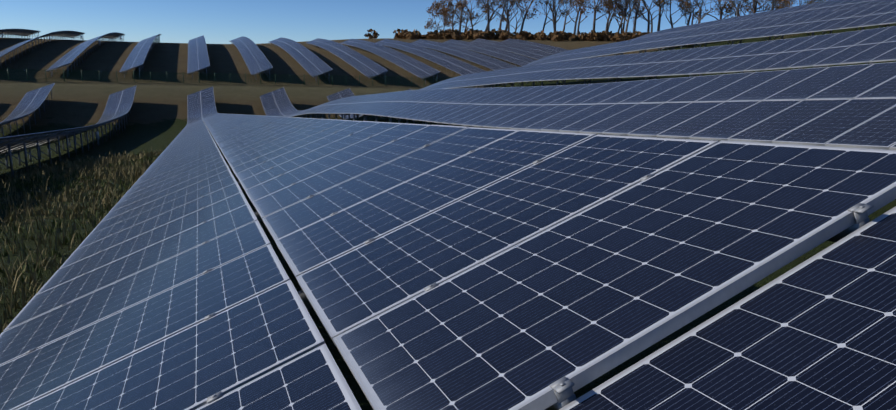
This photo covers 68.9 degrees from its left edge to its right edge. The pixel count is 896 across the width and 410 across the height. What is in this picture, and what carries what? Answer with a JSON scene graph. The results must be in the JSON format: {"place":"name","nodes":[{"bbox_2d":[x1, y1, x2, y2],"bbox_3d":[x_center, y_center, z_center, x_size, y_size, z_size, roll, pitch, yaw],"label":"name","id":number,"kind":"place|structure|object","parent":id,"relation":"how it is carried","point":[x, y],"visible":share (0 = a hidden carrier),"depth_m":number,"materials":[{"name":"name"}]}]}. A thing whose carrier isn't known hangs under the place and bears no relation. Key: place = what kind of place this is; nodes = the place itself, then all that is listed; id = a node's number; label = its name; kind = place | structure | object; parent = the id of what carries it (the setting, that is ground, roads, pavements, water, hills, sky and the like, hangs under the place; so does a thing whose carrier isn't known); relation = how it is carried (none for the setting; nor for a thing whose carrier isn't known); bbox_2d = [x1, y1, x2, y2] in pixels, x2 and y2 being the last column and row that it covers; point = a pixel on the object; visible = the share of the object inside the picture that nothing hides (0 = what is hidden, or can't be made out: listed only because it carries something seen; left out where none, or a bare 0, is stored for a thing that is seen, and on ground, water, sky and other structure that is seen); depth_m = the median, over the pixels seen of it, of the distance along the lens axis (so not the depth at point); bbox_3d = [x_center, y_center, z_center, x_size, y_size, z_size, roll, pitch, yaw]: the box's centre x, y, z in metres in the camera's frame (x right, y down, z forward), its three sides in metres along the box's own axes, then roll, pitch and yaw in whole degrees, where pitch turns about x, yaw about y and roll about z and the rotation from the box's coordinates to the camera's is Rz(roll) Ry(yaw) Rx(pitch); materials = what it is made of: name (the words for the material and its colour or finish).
{"place":"outdoors","nodes":[
{"label":"outdoors","id":0,"kind":"place"},
{"bbox_2d":[0,0,826,43],"label":"sky","id":1,"kind":"structure","parent":0,"point":[177,21],"materials":[{"name":"blue"}]},
{"bbox_2d":[0,23,895,409],"bbox_3d":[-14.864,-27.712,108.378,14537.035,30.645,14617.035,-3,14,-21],"label":"ground","id":2,"kind":"structure","parent":0,"point":[158,119],"depth_m":95.18,"materials":[{"name":"green plant"}]},
{"bbox_2d":[0,145,166,333],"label":"grass","id":3,"kind":"structure","parent":2,"relation":"on","point":[121,170],"depth_m":20.36,"materials":[{"name":"green plant"}]},
{"bbox_2d":[0,29,484,150],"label":"pv module backs","id":4,"kind":"structure","parent":2,"relation":"on","point":[6,138],"depth_m":46.47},
{"bbox_2d":[7,68,495,86],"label":"fence posts","id":5,"kind":"object","parent":2,"relation":"on","point":[214,72],"visible":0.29,"depth_m":111.72,"materials":[{"name":"green"}]},
{"bbox_2d":[0,69,496,87],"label":"fence wire","id":6,"kind":"object","parent":5,"relation":"attached to","point":[363,80],"visible":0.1,"depth_m":110.84,"materials":[{"name":"grey metal"}]},
{"bbox_2d":[0,24,889,409],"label":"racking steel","id":7,"kind":"object","parent":2,"relation":"on","point":[56,138],"visible":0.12,"depth_m":48.46,"materials":[{"name":"grey metal"}]},
{"bbox_2d":[0,0,895,409],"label":"pv module frames","id":8,"kind":"structure","parent":7,"relation":"on","point":[692,314],"depth_m":2.68,"materials":[{"name":"metal"}]},
{"bbox_2d":[0,0,895,409],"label":"solar panels","id":9,"kind":"object","parent":8,"relation":"in","point":[522,324],"visible":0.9,"depth_m":3.16,"materials":[{"name":"blue glass"}]},
{"bbox_2d":[25,121,873,402],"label":"panel clamps","id":10,"kind":"object","parent":8,"relation":"on","point":[562,388],"visible":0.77,"depth_m":1.98,"materials":[{"name":"silver metal"}]},
{"bbox_2d":[1,33,888,149],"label":"inverter boxes","id":11,"kind":"object","parent":2,"relation":"on","point":[97,132],"visible":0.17,"depth_m":59.35,"materials":[{"name":"grey paint"}]},
{"bbox_2d":[364,28,651,41],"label":"bushes","id":12,"kind":"object","parent":2,"relation":"on","point":[555,35],"visible":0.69,"depth_m":250.31,"materials":[{"name":"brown plant"}]},
{"bbox_2d":[424,0,830,38],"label":"trees","id":13,"kind":"object","parent":2,"relation":"on","point":[553,11],"materials":[{"name":"green plant"}]}
]}

